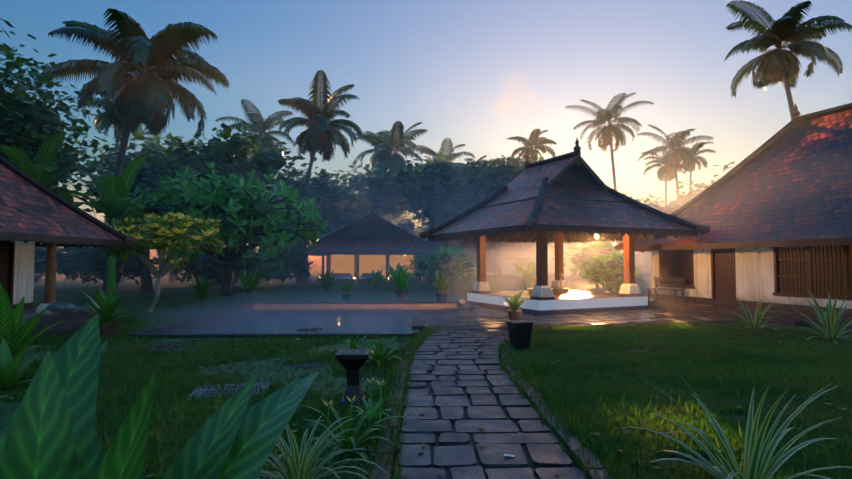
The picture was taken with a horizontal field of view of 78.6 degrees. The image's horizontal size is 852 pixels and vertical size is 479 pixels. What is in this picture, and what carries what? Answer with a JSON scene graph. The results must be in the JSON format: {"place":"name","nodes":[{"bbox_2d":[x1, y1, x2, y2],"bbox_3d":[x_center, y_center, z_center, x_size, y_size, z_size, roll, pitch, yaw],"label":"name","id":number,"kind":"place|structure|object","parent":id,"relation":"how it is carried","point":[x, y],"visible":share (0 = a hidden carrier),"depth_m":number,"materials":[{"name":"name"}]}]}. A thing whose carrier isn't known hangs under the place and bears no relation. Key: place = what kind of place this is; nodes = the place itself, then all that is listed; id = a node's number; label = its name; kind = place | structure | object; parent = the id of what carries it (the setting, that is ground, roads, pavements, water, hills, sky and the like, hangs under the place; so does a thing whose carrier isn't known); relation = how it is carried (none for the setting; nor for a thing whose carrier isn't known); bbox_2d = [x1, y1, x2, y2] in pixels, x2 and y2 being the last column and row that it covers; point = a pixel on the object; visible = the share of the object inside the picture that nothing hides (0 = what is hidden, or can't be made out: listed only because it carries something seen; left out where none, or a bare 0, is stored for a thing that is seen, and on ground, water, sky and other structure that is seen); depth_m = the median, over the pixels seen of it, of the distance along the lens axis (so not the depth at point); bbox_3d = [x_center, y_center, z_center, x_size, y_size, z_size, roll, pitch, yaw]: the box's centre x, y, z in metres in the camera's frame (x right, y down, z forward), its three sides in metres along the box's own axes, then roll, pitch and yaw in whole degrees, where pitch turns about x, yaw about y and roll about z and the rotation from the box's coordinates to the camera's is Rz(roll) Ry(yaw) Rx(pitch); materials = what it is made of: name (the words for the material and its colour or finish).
{"place":"outdoors","nodes":[
{"label":"outdoors","id":0,"kind":"place"},
{"bbox_2d":[0,155,137,337],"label":"guest house","id":1,"kind":"structure","parent":0,"point":[27,212],"depth_m":13.46,"materials":[{"name":"red tile"}]},
{"bbox_2d":[46,302,75,311],"bbox_3d":[-9.266,1.708,13.169,0.810,0.250,0.462,0,-3,-2],"label":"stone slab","id":2,"kind":"object","parent":1,"relation":"on","point":[63,306],"depth_m":13.01,"materials":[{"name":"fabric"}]},
{"bbox_2d":[180,309,431,333],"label":"swimming pool","id":3,"kind":"structure","parent":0,"point":[326,328],"depth_m":15.97,"materials":[{"name":"blue liquid"}]},
{"bbox_2d":[0,269,851,478],"bbox_3d":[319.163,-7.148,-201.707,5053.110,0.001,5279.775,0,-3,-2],"label":"lawn ground","id":4,"kind":"structure","parent":0,"point":[164,303],"depth_m":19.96,"materials":[{"name":"green plant"}]},
{"bbox_2d":[0,338,42,389],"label":"broad plant","id":5,"kind":"object","parent":4,"relation":"on","point":[13,371],"visible":0.88,"depth_m":6.81,"materials":[{"name":"green plant"}]},
{"bbox_2d":[0,283,64,358],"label":"broad plant","id":6,"kind":"object","parent":4,"relation":"on","point":[16,329],"visible":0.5,"depth_m":7.48,"materials":[{"name":"green plant"}]},
{"bbox_2d":[34,247,58,281],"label":"hedge shrub","id":7,"kind":"object","parent":4,"relation":"on","point":[40,262],"depth_m":33.07,"materials":[{"name":"green plant"}]},
{"bbox_2d":[0,132,95,284],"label":"banana plant","id":8,"kind":"object","parent":4,"relation":"on","point":[46,154],"depth_m":18.68,"materials":[{"name":"green plant"}]},
{"bbox_2d":[0,78,105,190],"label":"dark tree","id":9,"kind":"object","parent":4,"relation":"on","point":[69,158],"depth_m":30.89,"materials":[{"name":"green plant"}]},
{"bbox_2d":[0,18,109,195],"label":"dark tree","id":10,"kind":"object","parent":4,"relation":"on","point":[26,118],"depth_m":19.52,"materials":[{"name":"green plant"}]},
{"bbox_2d":[44,247,128,287],"bbox_3d":[-21.551,1.395,33.491,5.474,3.570,3.886,0,-3,-2],"label":"hedge shrub","id":11,"kind":"object","parent":4,"relation":"on","point":[70,255],"depth_m":32.76,"materials":[{"name":"green plant"}]},
{"bbox_2d":[100,340,107,354],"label":"leaf","id":12,"kind":"object","parent":4,"relation":"on","point":[103,347],"visible":0.12,"depth_m":2.62,"materials":[{"name":"green plant"}]},
{"bbox_2d":[81,287,130,337],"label":"potted plant","id":13,"kind":"object","parent":4,"relation":"on","point":[107,315],"visible":0.9,"depth_m":11.43,"materials":[{"name":"green plant"}]},
{"bbox_2d":[76,87,144,280],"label":"tree","id":14,"kind":"object","parent":4,"relation":"on","point":[95,102],"depth_m":47.02,"materials":[{"name":"green plant"}]},
{"bbox_2d":[56,156,179,299],"bbox_3d":[-12.085,-0.313,20.098,3.716,5.699,4.316,-1,-3,26],"label":"banana plant","id":15,"kind":"object","parent":4,"relation":"on","point":[122,203],"depth_m":19.86,"materials":[{"name":"green plant"}]},
{"bbox_2d":[78,247,167,290],"bbox_3d":[-17.877,1.267,30.502,4.430,3.576,3.775,0,-3,-2],"label":"hedge shrub","id":16,"kind":"object","parent":4,"relation":"on","point":[126,269],"depth_m":29.97,"materials":[{"name":"green plant"}]},
{"bbox_2d":[0,351,257,478],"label":"leafy plant","id":17,"kind":"object","parent":4,"relation":"on","point":[39,442],"visible":0.85,"depth_m":1.59,"materials":[{"name":"green plant"}]},
{"bbox_2d":[32,8,229,294],"bbox_3d":[-13.214,-3.879,24.164,8.257,13.192,7.158,0,-3,-2],"label":"coconut palm","id":18,"kind":"object","parent":4,"relation":"on","point":[175,39],"depth_m":23.52,"materials":[{"name":"green plant"}]},
{"bbox_2d":[75,131,204,281],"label":"tree","id":19,"kind":"object","parent":4,"relation":"on","point":[138,137],"depth_m":42.17,"materials":[{"name":"green plant"}]},
{"bbox_2d":[72,148,208,290],"bbox_3d":[-16.076,-1.157,29.927,6.468,8.342,6.664,0,-3,-2],"label":"tree","id":20,"kind":"object","parent":4,"relation":"on","point":[159,165],"depth_m":29.03,"materials":[{"name":"green plant"}]},
{"bbox_2d":[0,315,318,478],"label":"leaf plant","id":21,"kind":"object","parent":4,"relation":"on","point":[262,426],"visible":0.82,"depth_m":1.87,"materials":[{"name":"green plant"}]},
{"bbox_2d":[97,212,226,311],"bbox_3d":[-8.975,0.757,17.509,3.929,3.436,3.232,0,-3,-2],"label":"frangipani tree","id":22,"kind":"object","parent":4,"relation":"on","point":[177,235],"depth_m":16.88,"materials":[{"name":"green plant"}]},
{"bbox_2d":[183,275,219,306],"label":"dracaena plant","id":23,"kind":"object","parent":4,"relation":"on","point":[201,289],"depth_m":19.41,"materials":[{"name":"green plant"}]},
{"bbox_2d":[172,244,237,282],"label":"hedge shrub","id":24,"kind":"object","parent":4,"relation":"on","point":[186,271],"depth_m":33.54,"materials":[{"name":"green plant"}]},
{"bbox_2d":[104,162,327,295],"bbox_3d":[-10.069,-0.320,25.637,10.295,6.361,8.259,1,-3,-31],"label":"almond tree","id":25,"kind":"object","parent":4,"relation":"on","point":[197,190],"depth_m":24.39,"materials":[{"name":"green plant"}]},
{"bbox_2d":[187,382,268,400],"bbox_3d":[-2.488,1.921,6.633,0.900,0.054,0.660,1,-3,-14],"label":"stepping stone","id":26,"kind":"object","parent":4,"relation":"on","point":[206,390],"visible":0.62,"depth_m":6.59,"materials":[{"name":"stone"}]},
{"bbox_2d":[149,123,309,285],"bbox_3d":[-13.487,-2.435,36.985,10.305,11.494,8.871,0,-3,-2],"label":"tree","id":27,"kind":"object","parent":4,"relation":"on","point":[263,161],"depth_m":35.45,"materials":[{"name":"green plant"}]},
{"bbox_2d":[190,246,271,289],"bbox_3d":[-11.660,1.515,31.477,4.784,3.155,3.927,0,-3,-2],"label":"hedge shrub","id":28,"kind":"object","parent":4,"relation":"on","point":[222,268],"depth_m":30.50,"materials":[{"name":"green plant"}]},
{"bbox_2d":[226,266,271,301],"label":"dracaena plant","id":29,"kind":"object","parent":4,"relation":"on","point":[251,284],"depth_m":21.28,"materials":[{"name":"green plant"}]},
{"bbox_2d":[215,99,293,252],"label":"coconut palm","id":30,"kind":"object","parent":4,"relation":"on","point":[262,125],"depth_m":51.19,"materials":[{"name":"green plant"}]},
{"bbox_2d":[248,141,289,168],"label":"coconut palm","id":31,"kind":"object","parent":4,"relation":"on","point":[277,149],"depth_m":70.22,"materials":[{"name":"green plant"}]},
{"bbox_2d":[255,248,296,287],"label":"shrub","id":32,"kind":"object","parent":4,"relation":"on","point":[272,263],"depth_m":32.99,"materials":[{"name":"green plant"}]},
{"bbox_2d":[257,240,317,286],"bbox_3d":[-9.290,1.544,34.692,4.115,3.386,4.067,0,-3,11],"label":"hedge shrub","id":33,"kind":"object","parent":4,"relation":"on","point":[294,252],"depth_m":33.83,"materials":[{"name":"green plant"}]},
{"bbox_2d":[129,301,461,337],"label":"pool deck","id":34,"kind":"structure","parent":4,"relation":"on","point":[160,334],"depth_m":12.87,"materials":[{"name":"grey stone"}]},
{"bbox_2d":[263,164,359,282],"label":"tree","id":35,"kind":"object","parent":4,"relation":"on","point":[325,174],"depth_m":41.73,"materials":[{"name":"green plant"}]},
{"bbox_2d":[278,70,362,283],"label":"coconut palm","id":36,"kind":"object","parent":4,"relation":"on","point":[321,118],"depth_m":40.35,"materials":[{"name":"green plant"}]},
{"bbox_2d":[257,415,387,478],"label":"spider plant","id":37,"kind":"object","parent":4,"relation":"on","point":[302,465],"visible":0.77,"depth_m":3.77,"materials":[{"name":"green plant"}]},
{"bbox_2d":[315,270,339,293],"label":"dracaena plant","id":38,"kind":"object","parent":4,"relation":"on","point":[329,279],"depth_m":27.01,"materials":[{"name":"green plant"}]},
{"bbox_2d":[309,219,352,244],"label":"tree","id":39,"kind":"object","parent":4,"relation":"on","point":[327,234],"depth_m":62.11,"materials":[{"name":"green plant"}]},
{"bbox_2d":[336,281,355,299],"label":"potted plant","id":40,"kind":"object","parent":4,"relation":"on","point":[344,288],"depth_m":22.51,"materials":[{"name":"green plant"}]},
{"bbox_2d":[297,398,406,467],"bbox_3d":[-0.694,1.687,4.481,0.960,0.663,0.936,2,-3,-42],"label":"spider plant","id":41,"kind":"object","parent":4,"relation":"on","point":[353,441],"visible":0.79,"depth_m":4.48,"materials":[{"name":"green plant"}]},
{"bbox_2d":[334,335,370,348],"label":"fern plant","id":42,"kind":"object","parent":4,"relation":"on","point":[350,344],"depth_m":9.11,"materials":[{"name":"green plant"}]},
{"bbox_2d":[335,349,370,406],"bbox_3d":[-0.854,1.624,6.139,0.380,0.605,0.380,0,-3,-2],"label":"stone pedestal","id":43,"kind":"object","parent":4,"relation":"on","point":[351,361],"visible":0.9,"depth_m":6.04,"materials":[{"name":"grey stone"}]},
{"bbox_2d":[323,377,384,463],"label":"yellow flowers","id":44,"kind":"object","parent":4,"relation":"on","point":[353,398],"visible":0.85,"depth_m":4.89,"materials":[{"name":"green plant"}]},
{"bbox_2d":[324,160,410,229],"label":"tree","id":45,"kind":"object","parent":4,"relation":"on","point":[380,190],"depth_m":50.44,"materials":[{"name":"green plant"}]},
{"bbox_2d":[348,398,391,426],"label":"spider plant","id":46,"kind":"object","parent":4,"relation":"on","point":[375,408],"visible":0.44,"depth_m":5.41,"materials":[{"name":"green plant"}]},
{"bbox_2d":[304,211,439,283],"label":"open pavilion","id":47,"kind":"structure","parent":4,"relation":"on","point":[398,233],"depth_m":39.80,"materials":[{"name":"tile"}]},
{"bbox_2d":[362,269,388,291],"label":"dracaena plant","id":48,"kind":"object","parent":4,"relation":"on","point":[373,279],"depth_m":28.57,"materials":[{"name":"green plant"}]},
{"bbox_2d":[353,336,405,365],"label":"fern plant","id":49,"kind":"object","parent":4,"relation":"on","point":[378,351],"depth_m":8.40,"materials":[{"name":"green plant"}]},
{"bbox_2d":[333,199,427,236],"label":"tree","id":50,"kind":"object","parent":4,"relation":"on","point":[413,224],"depth_m":60.64,"materials":[{"name":"green plant"}]},
{"bbox_2d":[355,125,414,165],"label":"coconut palm","id":51,"kind":"object","parent":4,"relation":"on","point":[371,144],"depth_m":65.44,"materials":[{"name":"green plant"}]},
{"bbox_2d":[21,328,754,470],"bbox_3d":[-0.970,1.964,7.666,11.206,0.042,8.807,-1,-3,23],"label":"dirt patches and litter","id":52,"kind":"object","parent":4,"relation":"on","point":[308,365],"visible":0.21,"depth_m":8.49,"materials":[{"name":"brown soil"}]},
{"bbox_2d":[356,121,435,226],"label":"coconut palm","id":53,"kind":"object","parent":4,"relation":"on","point":[392,141],"depth_m":56.68,"materials":[{"name":"green plant"}]},
{"bbox_2d":[382,264,410,281],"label":"plant","id":54,"kind":"object","parent":4,"relation":"on","point":[393,270],"depth_m":35.82,"materials":[{"name":"green plant"}]},
{"bbox_2d":[385,266,417,300],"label":"potted plant","id":55,"kind":"object","parent":4,"relation":"on","point":[402,277],"depth_m":22.17,"materials":[{"name":"green plant"}]},
{"bbox_2d":[0,307,847,478],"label":"fallen leaves","id":56,"kind":"object","parent":4,"relation":"on","point":[424,445],"visible":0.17,"depth_m":5.08,"materials":[{"name":"brown plant"}]},
{"bbox_2d":[381,150,472,281],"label":"tree","id":57,"kind":"object","parent":4,"relation":"on","point":[428,168],"depth_m":41.84,"materials":[{"name":"green plant"}]},
{"bbox_2d":[405,242,476,290],"bbox_3d":[1.406,1.561,29.902,4.498,2.918,3.883,2,-3,-39],"label":"shrub","id":58,"kind":"object","parent":4,"relation":"on","point":[445,261],"depth_m":29.36,"materials":[{"name":"green plant"}]},
{"bbox_2d":[426,271,456,300],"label":"potted plant","id":59,"kind":"object","parent":4,"relation":"on","point":[441,280],"depth_m":21.61,"materials":[{"name":"green plant"}]},
{"bbox_2d":[414,199,474,244],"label":"tree","id":60,"kind":"object","parent":4,"relation":"on","point":[446,219],"depth_m":48.90,"materials":[{"name":"green plant"}]},
{"bbox_2d":[420,138,474,214],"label":"coconut palm","id":61,"kind":"object","parent":4,"relation":"on","point":[449,150],"depth_m":59.49,"materials":[{"name":"green plant"}]},
{"bbox_2d":[454,261,476,287],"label":"bush","id":62,"kind":"object","parent":4,"relation":"on","point":[472,279],"depth_m":32.66,"materials":[{"name":"green plant"}]},
{"bbox_2d":[461,155,486,175],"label":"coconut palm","id":63,"kind":"object","parent":4,"relation":"on","point":[473,164],"depth_m":75.81,"materials":[{"name":"green plant"}]},
{"bbox_2d":[464,158,495,167],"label":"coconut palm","id":64,"kind":"object","parent":4,"relation":"on","point":[483,162],"depth_m":85.15,"materials":[{"name":"green plant"}]},
{"bbox_2d":[449,155,524,280],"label":"tree","id":65,"kind":"object","parent":4,"relation":"on","point":[497,177],"depth_m":45.86,"materials":[{"name":"green plant"}]},
{"bbox_2d":[417,240,570,280],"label":"house","id":66,"kind":"structure","parent":4,"relation":"on","point":[503,250],"depth_m":48.19,"materials":[{"name":"tile"}]},
{"bbox_2d":[488,153,543,172],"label":"palm tree","id":67,"kind":"object","parent":4,"relation":"on","point":[531,161],"depth_m":57.45,"materials":[{"name":"green plant"}]},
{"bbox_2d":[507,129,556,161],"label":"coconut palm","id":68,"kind":"object","parent":4,"relation":"on","point":[530,143],"depth_m":60.31,"materials":[{"name":"green plant"}]},
{"bbox_2d":[510,261,553,290],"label":"plant","id":69,"kind":"object","parent":4,"relation":"on","point":[533,268],"depth_m":29.18,"materials":[{"name":"green plant"}]},
{"bbox_2d":[550,242,592,269],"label":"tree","id":70,"kind":"object","parent":4,"relation":"on","point":[570,247],"depth_m":89.53,"materials":[{"name":"green plant"}]},
{"bbox_2d":[412,299,735,331],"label":"terrace paving","id":71,"kind":"structure","parent":4,"relation":"on","point":[594,319],"depth_m":14.77,"materials":[{"name":"stone"}]},
{"bbox_2d":[498,291,528,319],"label":"potted plant","id":72,"kind":"object","parent":71,"relation":"on","point":[514,301],"depth_m":14.38,"materials":[{"name":"green plant"}]},
{"bbox_2d":[420,138,709,314],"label":"pavilion","id":73,"kind":"structure","parent":71,"relation":"on","point":[557,163],"depth_m":17.46,"materials":[{"name":"tile"}]},
{"bbox_2d":[563,240,641,285],"bbox_3d":[11.838,1.458,35.983,4.617,3.648,5.014,2,-4,-45],"label":"tree","id":74,"kind":"object","parent":4,"relation":"on","point":[587,251],"depth_m":35.59,"materials":[{"name":"green plant"}]},
{"bbox_2d":[565,92,653,252],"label":"palm tree","id":75,"kind":"object","parent":4,"relation":"on","point":[608,129],"depth_m":50.51,"materials":[{"name":"green plant"}]},
{"bbox_2d":[578,249,643,292],"bbox_3d":[8.398,1.509,24.013,2.758,2.497,2.636,1,-3,-27],"label":"shrub","id":76,"kind":"object","parent":4,"relation":"on","point":[603,267],"depth_m":23.64,"materials":[{"name":"green plant"}]},
{"bbox_2d":[587,274,648,293],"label":"plant","id":77,"kind":"object","parent":4,"relation":"on","point":[617,289],"depth_m":26.78,"materials":[{"name":"green plant"}]},
{"bbox_2d":[600,199,681,279],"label":"tree","id":78,"kind":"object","parent":4,"relation":"on","point":[638,252],"depth_m":50.73,"materials":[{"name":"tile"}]},
{"bbox_2d":[623,192,669,209],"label":"tree","id":79,"kind":"object","parent":4,"relation":"on","point":[654,202],"depth_m":60.12,"materials":[{"name":"green plant"}]},
{"bbox_2d":[641,146,692,204],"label":"coconut palm","id":80,"kind":"object","parent":4,"relation":"on","point":[669,175],"depth_m":73.23,"materials":[{"name":"green plant"}]},
{"bbox_2d":[637,124,713,198],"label":"coconut palm","id":81,"kind":"object","parent":4,"relation":"on","point":[674,141],"depth_m":58.67,"materials":[{"name":"green plant"}]},
{"bbox_2d":[669,142,715,190],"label":"coconut palm","id":82,"kind":"object","parent":4,"relation":"on","point":[696,148],"depth_m":74.81,"materials":[{"name":"green plant"}]},
{"bbox_2d":[666,159,734,213],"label":"tree","id":83,"kind":"object","parent":4,"relation":"on","point":[682,196],"depth_m":47.13,"materials":[{"name":"green plant"}]},
{"bbox_2d":[614,103,851,330],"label":"guest house","id":84,"kind":"structure","parent":4,"relation":"on","point":[839,190],"depth_m":16.11,"materials":[{"name":"tile"}]},
{"bbox_2d":[616,377,851,478],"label":"spider plant","id":85,"kind":"object","parent":4,"relation":"on","point":[756,465],"visible":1,"depth_m":3.58,"materials":[{"name":"green plant"}]},
{"bbox_2d":[724,297,786,331],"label":"spiky plant","id":86,"kind":"object","parent":4,"relation":"on","point":[747,315],"depth_m":12.44,"materials":[{"name":"green plant"}]},
{"bbox_2d":[724,0,851,119],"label":"coconut palm","id":87,"kind":"object","parent":4,"relation":"on","point":[787,27],"visible":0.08,"depth_m":33.70,"materials":[{"name":"green plant"}]},
{"bbox_2d":[785,287,851,343],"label":"spiky plant","id":88,"kind":"object","parent":4,"relation":"on","point":[825,331],"depth_m":10.88,"materials":[{"name":"green plant"}]},
{"bbox_2d":[0,0,851,360],"label":"sky","id":89,"kind":"structure","parent":0,"point":[479,75],"materials":[{"name":"blue"}]},
{"bbox_2d":[370,326,612,478],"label":"stone path","id":90,"kind":"structure","parent":0,"point":[447,431],"depth_m":5.23,"materials":[{"name":"stone"},{"name":"grass"}]},
{"bbox_2d":[506,320,533,347],"bbox_3d":[1.777,1.791,9.857,0.380,0.475,0.380,1,-3,-17],"label":"black plant pot","id":91,"kind":"object","parent":90,"relation":"on","point":[522,337],"depth_m":9.72,"materials":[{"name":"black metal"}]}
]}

